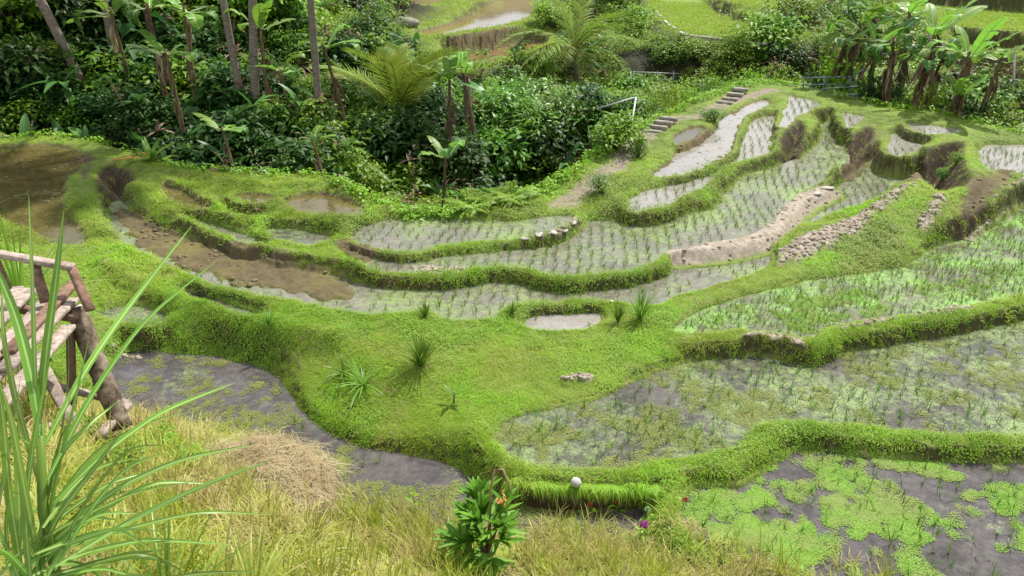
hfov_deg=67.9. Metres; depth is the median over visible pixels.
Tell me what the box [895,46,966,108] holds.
banana plant
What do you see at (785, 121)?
paddy water
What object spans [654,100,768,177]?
paddy water
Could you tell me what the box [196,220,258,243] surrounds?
paddy water
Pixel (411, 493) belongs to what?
young herb
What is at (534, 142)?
bush
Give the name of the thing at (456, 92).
bush
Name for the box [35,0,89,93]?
palm tree
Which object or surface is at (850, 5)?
banana plant
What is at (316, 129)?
banana plant
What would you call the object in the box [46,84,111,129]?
bush
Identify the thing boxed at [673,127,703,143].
paddy water
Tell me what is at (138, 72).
bush
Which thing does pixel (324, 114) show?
bush
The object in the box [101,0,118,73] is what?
palm tree
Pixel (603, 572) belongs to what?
grass clump
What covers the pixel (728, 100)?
steps
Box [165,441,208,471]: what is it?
weed
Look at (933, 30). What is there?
banana plant
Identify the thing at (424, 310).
grass clump
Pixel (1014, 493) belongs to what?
rice seedling
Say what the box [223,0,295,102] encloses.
banana plant
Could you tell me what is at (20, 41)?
bush
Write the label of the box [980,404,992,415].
rice seedling
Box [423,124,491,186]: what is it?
broadleaf plant
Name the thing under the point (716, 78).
hedge
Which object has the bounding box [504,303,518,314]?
grass clump
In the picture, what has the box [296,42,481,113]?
coconut palm
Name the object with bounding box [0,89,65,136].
bush
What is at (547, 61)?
bush
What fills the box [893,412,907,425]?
rice seedling
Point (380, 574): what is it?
grass clump
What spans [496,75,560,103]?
bush
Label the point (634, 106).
white pole
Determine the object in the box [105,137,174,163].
ginger plant
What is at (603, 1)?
bush
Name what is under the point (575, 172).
bund grass
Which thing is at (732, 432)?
paddy water
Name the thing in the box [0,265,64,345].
reed clump
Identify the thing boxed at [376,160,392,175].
fern
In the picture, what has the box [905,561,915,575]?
rice seedling
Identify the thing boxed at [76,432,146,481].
weed
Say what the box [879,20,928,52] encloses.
bush
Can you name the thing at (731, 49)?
hedge
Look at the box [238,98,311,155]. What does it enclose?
broadleaf plant
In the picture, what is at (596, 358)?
lush grass
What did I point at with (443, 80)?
bush
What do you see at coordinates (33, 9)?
bush
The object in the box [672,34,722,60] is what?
hedge
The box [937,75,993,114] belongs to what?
banana plant
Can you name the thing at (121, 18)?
bush
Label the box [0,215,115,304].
reed clump
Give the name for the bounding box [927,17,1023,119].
banana plant
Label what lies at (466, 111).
banana plant trunk
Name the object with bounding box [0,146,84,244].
paddy water
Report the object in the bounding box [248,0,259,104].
palm tree
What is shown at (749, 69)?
hedge
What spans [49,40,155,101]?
bush
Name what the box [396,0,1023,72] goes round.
paddy grass
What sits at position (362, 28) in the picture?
bush
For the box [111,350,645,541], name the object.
paddy water
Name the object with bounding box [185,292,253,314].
paddy water
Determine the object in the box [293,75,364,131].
bush
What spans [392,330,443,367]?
grass clump
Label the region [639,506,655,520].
flower
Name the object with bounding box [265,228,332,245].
paddy water
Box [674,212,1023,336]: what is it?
paddy water
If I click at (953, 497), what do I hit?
rice seedling
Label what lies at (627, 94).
bush
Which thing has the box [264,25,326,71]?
bush
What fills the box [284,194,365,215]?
paddy water
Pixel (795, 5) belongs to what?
bush
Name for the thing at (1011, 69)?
dry shrub
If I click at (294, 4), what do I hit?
bush
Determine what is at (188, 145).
ginger plant
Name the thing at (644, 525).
flower
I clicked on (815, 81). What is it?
bush
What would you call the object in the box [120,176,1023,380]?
dry clods
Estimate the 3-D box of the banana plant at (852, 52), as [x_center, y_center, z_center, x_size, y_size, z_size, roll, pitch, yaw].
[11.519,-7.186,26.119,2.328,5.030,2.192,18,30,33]
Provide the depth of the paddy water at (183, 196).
16.14 m
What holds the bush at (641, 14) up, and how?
on the ground at (284, 270)
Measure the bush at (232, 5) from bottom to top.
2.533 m
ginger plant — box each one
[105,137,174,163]
[163,142,195,158]
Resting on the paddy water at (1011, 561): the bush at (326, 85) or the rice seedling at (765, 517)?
the rice seedling at (765, 517)
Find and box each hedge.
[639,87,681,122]
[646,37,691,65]
[664,76,700,112]
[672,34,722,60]
[691,71,739,94]
[707,34,759,64]
[709,68,757,90]
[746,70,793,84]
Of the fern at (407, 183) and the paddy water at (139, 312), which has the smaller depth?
the paddy water at (139, 312)
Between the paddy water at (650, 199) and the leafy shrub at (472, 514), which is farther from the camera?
the paddy water at (650, 199)
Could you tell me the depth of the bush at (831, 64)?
25.92 m
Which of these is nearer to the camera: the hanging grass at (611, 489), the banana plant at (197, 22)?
the hanging grass at (611, 489)
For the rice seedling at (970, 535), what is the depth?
7.81 m
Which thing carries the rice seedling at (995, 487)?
on the paddy water at (1011, 561)
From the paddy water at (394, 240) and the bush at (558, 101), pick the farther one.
the bush at (558, 101)
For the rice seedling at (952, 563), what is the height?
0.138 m
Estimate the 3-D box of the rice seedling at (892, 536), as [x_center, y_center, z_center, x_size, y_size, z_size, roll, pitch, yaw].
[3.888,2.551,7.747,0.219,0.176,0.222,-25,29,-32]
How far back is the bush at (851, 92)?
25.66 m
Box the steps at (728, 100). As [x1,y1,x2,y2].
[716,87,748,104]
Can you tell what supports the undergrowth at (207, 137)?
on the ground at (284, 270)
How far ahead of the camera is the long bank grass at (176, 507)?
6.51 m
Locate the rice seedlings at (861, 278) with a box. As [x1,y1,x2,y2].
[113,94,1023,490]
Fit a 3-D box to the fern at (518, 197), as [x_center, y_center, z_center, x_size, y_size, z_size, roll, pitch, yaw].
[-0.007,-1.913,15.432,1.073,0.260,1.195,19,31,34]
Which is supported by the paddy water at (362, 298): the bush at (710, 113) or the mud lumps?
the mud lumps
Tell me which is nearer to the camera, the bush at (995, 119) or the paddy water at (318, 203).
the paddy water at (318, 203)
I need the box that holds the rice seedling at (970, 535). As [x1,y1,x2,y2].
[960,526,979,542]
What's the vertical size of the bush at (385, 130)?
2.404 m
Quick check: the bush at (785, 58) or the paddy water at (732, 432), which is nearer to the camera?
the paddy water at (732, 432)
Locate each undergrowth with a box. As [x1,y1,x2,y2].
[0,0,1023,200]
[0,0,1023,204]
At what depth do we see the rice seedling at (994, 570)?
7.37 m
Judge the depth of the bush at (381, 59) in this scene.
27.95 m
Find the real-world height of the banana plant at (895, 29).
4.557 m
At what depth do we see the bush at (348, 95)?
24.40 m
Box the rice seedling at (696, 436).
[692,427,700,440]
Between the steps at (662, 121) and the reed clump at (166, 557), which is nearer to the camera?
the reed clump at (166, 557)
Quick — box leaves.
[0,0,629,208]
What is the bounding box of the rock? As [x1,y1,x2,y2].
[394,16,418,27]
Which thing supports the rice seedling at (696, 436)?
on the paddy water at (732, 432)
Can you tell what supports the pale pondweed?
on the paddy water at (395, 469)
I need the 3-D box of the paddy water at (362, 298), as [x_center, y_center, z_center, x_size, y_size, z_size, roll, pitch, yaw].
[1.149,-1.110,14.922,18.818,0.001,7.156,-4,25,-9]
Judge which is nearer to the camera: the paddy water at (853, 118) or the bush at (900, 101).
the paddy water at (853, 118)
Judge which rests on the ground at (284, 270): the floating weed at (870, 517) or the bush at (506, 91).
the bush at (506, 91)
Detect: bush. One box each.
[0,0,73,35]
[0,30,49,71]
[0,31,58,107]
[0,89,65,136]
[18,0,124,38]
[29,27,113,87]
[38,40,78,61]
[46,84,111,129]
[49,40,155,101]
[60,73,86,90]
[79,0,179,28]
[112,41,186,98]
[121,46,219,104]
[155,50,245,114]
[181,0,271,22]
[187,59,295,101]
[217,0,323,28]
[238,51,293,75]
[263,102,345,140]
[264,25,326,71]
[283,8,342,37]
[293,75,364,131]
[315,1,353,21]
[325,84,377,118]
[328,95,405,151]
[332,9,394,45]
[348,99,447,173]
[356,49,413,76]
[377,116,490,185]
[407,80,462,118]
[429,70,459,88]
[441,75,541,128]
[442,119,544,183]
[460,82,563,154]
[481,72,529,89]
[491,120,584,179]
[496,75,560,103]
[498,46,562,79]
[518,81,590,146]
[529,0,580,28]
[531,76,569,84]
[560,18,624,47]
[585,170,616,197]
[587,86,662,119]
[587,104,651,155]
[597,0,646,7]
[608,68,657,93]
[611,1,662,35]
[628,131,650,157]
[640,71,667,87]
[700,107,727,121]
[729,5,807,58]
[758,0,831,26]
[760,42,813,73]
[801,65,837,89]
[810,45,870,93]
[829,0,881,24]
[843,85,865,96]
[854,67,907,105]
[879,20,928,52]
[891,86,924,108]
[894,58,944,80]
[899,95,932,109]
[911,81,954,114]
[935,167,948,180]
[937,86,995,125]
[946,151,964,163]
[963,109,1014,127]
[997,72,1023,106]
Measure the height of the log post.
1.055 m
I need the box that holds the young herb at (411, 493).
[405,487,419,513]
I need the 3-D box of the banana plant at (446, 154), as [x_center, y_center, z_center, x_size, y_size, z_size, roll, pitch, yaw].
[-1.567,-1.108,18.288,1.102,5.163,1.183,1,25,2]
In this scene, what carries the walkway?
on the ground at (284, 270)
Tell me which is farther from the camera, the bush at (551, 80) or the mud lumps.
the bush at (551, 80)
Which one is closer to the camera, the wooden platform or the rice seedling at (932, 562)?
the wooden platform
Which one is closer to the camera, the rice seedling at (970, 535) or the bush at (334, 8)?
the rice seedling at (970, 535)
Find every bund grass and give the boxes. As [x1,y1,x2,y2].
[0,83,1023,311]
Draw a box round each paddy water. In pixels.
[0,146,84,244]
[99,306,166,325]
[108,168,907,320]
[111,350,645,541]
[162,187,209,208]
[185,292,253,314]
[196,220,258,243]
[236,194,273,202]
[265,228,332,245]
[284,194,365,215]
[350,215,572,251]
[357,122,849,275]
[411,0,448,4]
[418,0,534,34]
[448,42,543,64]
[497,320,1023,470]
[523,313,600,330]
[627,116,773,211]
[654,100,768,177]
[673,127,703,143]
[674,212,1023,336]
[681,451,1023,575]
[779,96,820,127]
[840,113,863,126]
[887,134,923,155]
[908,124,960,133]
[978,145,1023,173]
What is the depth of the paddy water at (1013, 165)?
17.83 m
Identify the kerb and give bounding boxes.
[658,12,767,45]
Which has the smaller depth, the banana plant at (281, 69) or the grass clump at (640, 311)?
the grass clump at (640, 311)
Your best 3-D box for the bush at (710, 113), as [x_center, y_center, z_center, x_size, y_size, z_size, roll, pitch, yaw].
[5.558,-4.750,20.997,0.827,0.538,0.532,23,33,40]
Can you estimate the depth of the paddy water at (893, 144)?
19.06 m
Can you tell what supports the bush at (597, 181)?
on the ground at (284, 270)
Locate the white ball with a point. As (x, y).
(575, 482)
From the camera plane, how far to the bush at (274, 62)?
22.72 m
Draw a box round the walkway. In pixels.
[630,71,678,88]
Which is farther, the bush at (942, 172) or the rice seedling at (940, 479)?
the bush at (942, 172)
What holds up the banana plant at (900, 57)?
on the ground at (284, 270)
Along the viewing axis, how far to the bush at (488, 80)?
33.59 m
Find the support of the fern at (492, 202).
on the ground at (284, 270)
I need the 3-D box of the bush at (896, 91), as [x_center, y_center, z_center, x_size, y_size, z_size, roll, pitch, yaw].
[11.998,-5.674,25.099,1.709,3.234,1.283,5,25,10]
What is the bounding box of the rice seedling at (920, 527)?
[911,518,928,534]
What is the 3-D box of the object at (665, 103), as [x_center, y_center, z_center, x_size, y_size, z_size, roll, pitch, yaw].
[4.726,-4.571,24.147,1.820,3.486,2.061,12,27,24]
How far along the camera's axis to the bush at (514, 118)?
25.33 m
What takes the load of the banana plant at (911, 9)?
on the ground at (284, 270)
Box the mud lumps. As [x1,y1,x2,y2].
[0,100,1007,286]
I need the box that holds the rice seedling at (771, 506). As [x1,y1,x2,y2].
[760,498,775,511]
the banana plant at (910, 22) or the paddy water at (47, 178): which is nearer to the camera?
the paddy water at (47, 178)
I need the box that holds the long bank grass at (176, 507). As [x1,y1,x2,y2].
[0,365,900,575]
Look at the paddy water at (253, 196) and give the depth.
15.82 m
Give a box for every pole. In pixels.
[597,97,633,108]
[632,97,636,119]
[1012,48,1014,91]
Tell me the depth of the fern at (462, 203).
14.94 m
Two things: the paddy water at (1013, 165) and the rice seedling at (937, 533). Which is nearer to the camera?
the rice seedling at (937, 533)
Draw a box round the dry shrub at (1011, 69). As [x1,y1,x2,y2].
[998,57,1023,96]
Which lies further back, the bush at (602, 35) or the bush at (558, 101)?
the bush at (602, 35)
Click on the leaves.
(24, 126)
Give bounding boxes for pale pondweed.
[119,320,1023,536]
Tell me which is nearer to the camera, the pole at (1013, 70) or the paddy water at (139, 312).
the paddy water at (139, 312)
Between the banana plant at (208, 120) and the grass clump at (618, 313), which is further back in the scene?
the banana plant at (208, 120)
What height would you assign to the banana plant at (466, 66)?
4.585 m
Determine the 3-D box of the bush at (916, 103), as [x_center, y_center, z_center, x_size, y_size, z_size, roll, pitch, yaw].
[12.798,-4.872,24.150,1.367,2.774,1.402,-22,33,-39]
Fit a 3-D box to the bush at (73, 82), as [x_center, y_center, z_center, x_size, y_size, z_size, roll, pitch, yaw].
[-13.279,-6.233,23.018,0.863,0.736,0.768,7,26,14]
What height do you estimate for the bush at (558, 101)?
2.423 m
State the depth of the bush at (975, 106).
21.93 m
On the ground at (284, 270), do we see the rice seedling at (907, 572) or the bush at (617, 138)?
the bush at (617, 138)
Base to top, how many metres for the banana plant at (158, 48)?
3.516 m
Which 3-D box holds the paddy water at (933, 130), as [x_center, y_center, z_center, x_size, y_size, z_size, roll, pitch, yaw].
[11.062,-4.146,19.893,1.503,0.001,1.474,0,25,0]
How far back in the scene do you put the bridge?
25.12 m
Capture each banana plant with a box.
[66,0,132,92]
[121,0,182,95]
[125,28,194,137]
[150,0,218,117]
[192,112,248,168]
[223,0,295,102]
[245,52,305,109]
[284,23,361,136]
[291,125,335,178]
[415,52,485,181]
[418,135,466,207]
[433,51,505,176]
[814,5,891,91]
[821,6,899,87]
[837,0,895,91]
[843,12,917,101]
[846,16,926,105]
[858,0,955,99]
[876,37,929,101]
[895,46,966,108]
[912,0,987,111]
[918,38,979,99]
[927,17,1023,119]
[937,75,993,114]
[971,21,1023,124]
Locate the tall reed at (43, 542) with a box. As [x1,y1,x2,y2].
[0,203,270,575]
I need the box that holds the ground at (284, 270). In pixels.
[0,0,1023,575]
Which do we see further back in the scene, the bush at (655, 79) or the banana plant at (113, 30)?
the bush at (655, 79)
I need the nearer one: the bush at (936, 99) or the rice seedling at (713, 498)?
the rice seedling at (713, 498)
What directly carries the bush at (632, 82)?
on the ground at (284, 270)
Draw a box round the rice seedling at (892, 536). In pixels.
[884,524,903,544]
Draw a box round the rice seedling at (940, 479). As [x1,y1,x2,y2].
[930,474,946,486]
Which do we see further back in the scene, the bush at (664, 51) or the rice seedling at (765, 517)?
the bush at (664, 51)
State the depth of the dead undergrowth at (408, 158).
25.40 m
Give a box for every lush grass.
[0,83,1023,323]
[6,238,1010,521]
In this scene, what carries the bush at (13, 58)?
on the ground at (284, 270)
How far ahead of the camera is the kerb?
36.41 m
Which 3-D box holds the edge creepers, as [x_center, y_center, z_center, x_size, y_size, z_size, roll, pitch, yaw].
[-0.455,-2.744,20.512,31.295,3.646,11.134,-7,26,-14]
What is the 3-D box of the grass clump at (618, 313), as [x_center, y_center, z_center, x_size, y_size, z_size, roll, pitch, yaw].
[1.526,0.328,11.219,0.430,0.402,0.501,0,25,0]
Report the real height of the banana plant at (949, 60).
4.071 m
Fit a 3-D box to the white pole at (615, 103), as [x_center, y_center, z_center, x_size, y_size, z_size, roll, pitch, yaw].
[3.375,-6.024,24.776,1.218,0.405,0.052,0,25,0]
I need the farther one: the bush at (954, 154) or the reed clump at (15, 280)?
the bush at (954, 154)
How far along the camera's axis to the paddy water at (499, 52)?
41.33 m
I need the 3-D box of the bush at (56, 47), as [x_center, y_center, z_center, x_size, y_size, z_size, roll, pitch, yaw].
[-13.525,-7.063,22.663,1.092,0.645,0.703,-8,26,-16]
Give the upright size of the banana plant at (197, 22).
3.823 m
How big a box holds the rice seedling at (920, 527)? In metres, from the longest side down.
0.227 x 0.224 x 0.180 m
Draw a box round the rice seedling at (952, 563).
[946,558,955,567]
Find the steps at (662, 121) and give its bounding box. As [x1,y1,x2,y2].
[642,116,677,132]
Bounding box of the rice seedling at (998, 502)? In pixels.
[996,492,1009,506]
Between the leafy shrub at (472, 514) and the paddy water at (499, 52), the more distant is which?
the paddy water at (499, 52)
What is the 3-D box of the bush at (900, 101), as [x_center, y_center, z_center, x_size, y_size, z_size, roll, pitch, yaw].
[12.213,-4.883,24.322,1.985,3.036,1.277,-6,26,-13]
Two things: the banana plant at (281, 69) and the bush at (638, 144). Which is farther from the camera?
the banana plant at (281, 69)
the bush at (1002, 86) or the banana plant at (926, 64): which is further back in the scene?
the bush at (1002, 86)
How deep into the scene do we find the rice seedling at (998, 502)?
8.27 m
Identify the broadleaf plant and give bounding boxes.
[92,10,204,81]
[169,98,226,135]
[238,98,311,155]
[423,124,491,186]
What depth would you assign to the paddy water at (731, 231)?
14.42 m
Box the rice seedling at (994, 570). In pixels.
[991,560,1005,575]
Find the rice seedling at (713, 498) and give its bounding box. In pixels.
[706,493,719,504]
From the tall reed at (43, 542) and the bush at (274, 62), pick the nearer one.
the tall reed at (43, 542)
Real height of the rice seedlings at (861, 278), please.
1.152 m
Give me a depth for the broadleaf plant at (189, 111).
20.86 m
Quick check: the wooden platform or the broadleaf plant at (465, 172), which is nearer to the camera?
the wooden platform
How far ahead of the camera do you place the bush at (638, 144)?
17.63 m
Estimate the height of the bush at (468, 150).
2.554 m
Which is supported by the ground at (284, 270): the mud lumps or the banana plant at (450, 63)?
the banana plant at (450, 63)
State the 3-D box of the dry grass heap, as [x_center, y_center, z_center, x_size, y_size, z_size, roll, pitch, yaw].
[-2.526,1.853,7.143,2.251,0.598,2.041,0,25,0]
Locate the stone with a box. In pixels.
[821,186,834,189]
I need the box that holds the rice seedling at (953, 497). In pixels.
[944,488,962,501]
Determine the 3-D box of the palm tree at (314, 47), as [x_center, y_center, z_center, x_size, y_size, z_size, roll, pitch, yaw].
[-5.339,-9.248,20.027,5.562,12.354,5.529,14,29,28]
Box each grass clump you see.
[188,514,312,575]
[254,310,280,327]
[279,530,387,575]
[317,349,364,386]
[328,357,384,408]
[366,562,422,575]
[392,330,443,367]
[415,301,434,316]
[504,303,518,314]
[580,554,636,575]
[605,299,629,322]
[614,282,665,320]
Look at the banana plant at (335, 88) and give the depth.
22.40 m
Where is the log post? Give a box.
[69,304,132,431]
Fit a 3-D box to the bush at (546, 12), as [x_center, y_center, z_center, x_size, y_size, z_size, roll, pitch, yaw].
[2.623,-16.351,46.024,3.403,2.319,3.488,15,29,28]
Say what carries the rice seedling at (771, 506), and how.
on the paddy water at (1011, 561)
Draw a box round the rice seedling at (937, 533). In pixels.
[932,525,945,535]
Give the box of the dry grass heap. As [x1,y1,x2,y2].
[200,426,364,549]
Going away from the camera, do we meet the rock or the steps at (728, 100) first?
the steps at (728, 100)
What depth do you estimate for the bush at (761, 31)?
34.46 m
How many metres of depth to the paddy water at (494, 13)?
50.58 m
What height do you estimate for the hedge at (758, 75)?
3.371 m
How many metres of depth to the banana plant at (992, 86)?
21.75 m
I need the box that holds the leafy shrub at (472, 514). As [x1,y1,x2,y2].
[432,468,529,575]
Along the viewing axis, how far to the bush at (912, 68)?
32.45 m
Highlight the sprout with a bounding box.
[443,384,464,403]
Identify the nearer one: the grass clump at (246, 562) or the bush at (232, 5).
the grass clump at (246, 562)
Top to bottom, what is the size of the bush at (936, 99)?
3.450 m
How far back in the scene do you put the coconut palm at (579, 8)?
35.23 m
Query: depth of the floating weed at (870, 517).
8.25 m
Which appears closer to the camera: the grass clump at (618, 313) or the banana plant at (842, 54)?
the grass clump at (618, 313)
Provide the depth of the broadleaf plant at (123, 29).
23.98 m
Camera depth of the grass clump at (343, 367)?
10.37 m
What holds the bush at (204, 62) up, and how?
on the ground at (284, 270)
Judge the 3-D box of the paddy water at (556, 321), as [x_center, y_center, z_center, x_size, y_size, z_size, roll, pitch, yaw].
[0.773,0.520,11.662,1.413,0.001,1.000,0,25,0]
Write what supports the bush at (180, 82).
on the ground at (284, 270)
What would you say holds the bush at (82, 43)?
on the ground at (284, 270)
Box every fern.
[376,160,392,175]
[383,173,421,191]
[441,188,501,216]
[460,185,523,209]
[482,180,541,207]
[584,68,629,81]
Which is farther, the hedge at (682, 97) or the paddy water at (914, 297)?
the hedge at (682, 97)
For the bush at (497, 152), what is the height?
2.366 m
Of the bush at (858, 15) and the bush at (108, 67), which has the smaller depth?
the bush at (108, 67)
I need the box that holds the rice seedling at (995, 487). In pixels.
[988,478,1006,494]
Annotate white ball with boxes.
[571,477,580,487]
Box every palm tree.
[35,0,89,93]
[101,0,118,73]
[219,0,245,111]
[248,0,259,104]
[307,0,322,134]
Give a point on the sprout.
(448, 388)
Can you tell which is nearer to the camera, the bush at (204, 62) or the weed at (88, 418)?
the weed at (88, 418)
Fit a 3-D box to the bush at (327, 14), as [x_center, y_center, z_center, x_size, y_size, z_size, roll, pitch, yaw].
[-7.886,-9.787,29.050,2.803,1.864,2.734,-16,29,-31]
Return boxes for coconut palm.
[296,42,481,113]
[496,0,639,84]
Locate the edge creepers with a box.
[0,77,1023,222]
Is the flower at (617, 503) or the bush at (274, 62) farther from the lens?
the bush at (274, 62)
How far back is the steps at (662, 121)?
20.16 m
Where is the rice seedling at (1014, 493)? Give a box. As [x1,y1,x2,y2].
[1007,486,1022,497]
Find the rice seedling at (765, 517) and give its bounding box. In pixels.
[759,507,771,523]
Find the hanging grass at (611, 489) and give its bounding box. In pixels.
[502,475,666,506]
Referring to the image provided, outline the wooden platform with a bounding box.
[0,250,132,438]
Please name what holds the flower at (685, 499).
on the ground at (284, 270)
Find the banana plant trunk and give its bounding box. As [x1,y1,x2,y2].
[463,79,471,125]
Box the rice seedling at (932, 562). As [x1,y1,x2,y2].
[927,555,940,566]
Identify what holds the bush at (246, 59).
on the ground at (284, 270)
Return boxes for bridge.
[792,68,863,100]
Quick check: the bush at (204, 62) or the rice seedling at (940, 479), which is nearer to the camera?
the rice seedling at (940, 479)
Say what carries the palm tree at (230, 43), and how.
on the ground at (284, 270)
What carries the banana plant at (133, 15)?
on the ground at (284, 270)
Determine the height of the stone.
0.069 m
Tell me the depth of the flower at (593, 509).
8.36 m
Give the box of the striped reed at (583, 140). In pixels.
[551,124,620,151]
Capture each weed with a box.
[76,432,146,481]
[80,415,111,441]
[125,420,182,452]
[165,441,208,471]
[679,255,1023,575]
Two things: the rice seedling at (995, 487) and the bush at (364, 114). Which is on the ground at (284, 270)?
the bush at (364, 114)
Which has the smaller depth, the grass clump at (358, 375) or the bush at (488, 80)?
the grass clump at (358, 375)
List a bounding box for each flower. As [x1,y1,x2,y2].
[587,502,601,512]
[608,499,626,511]
[636,519,648,541]
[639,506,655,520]
[674,496,691,508]
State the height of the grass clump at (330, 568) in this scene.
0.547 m
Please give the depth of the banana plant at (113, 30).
22.28 m
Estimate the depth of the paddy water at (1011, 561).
8.10 m
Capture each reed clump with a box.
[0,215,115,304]
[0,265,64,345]
[76,491,260,575]
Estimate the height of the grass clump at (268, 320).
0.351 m

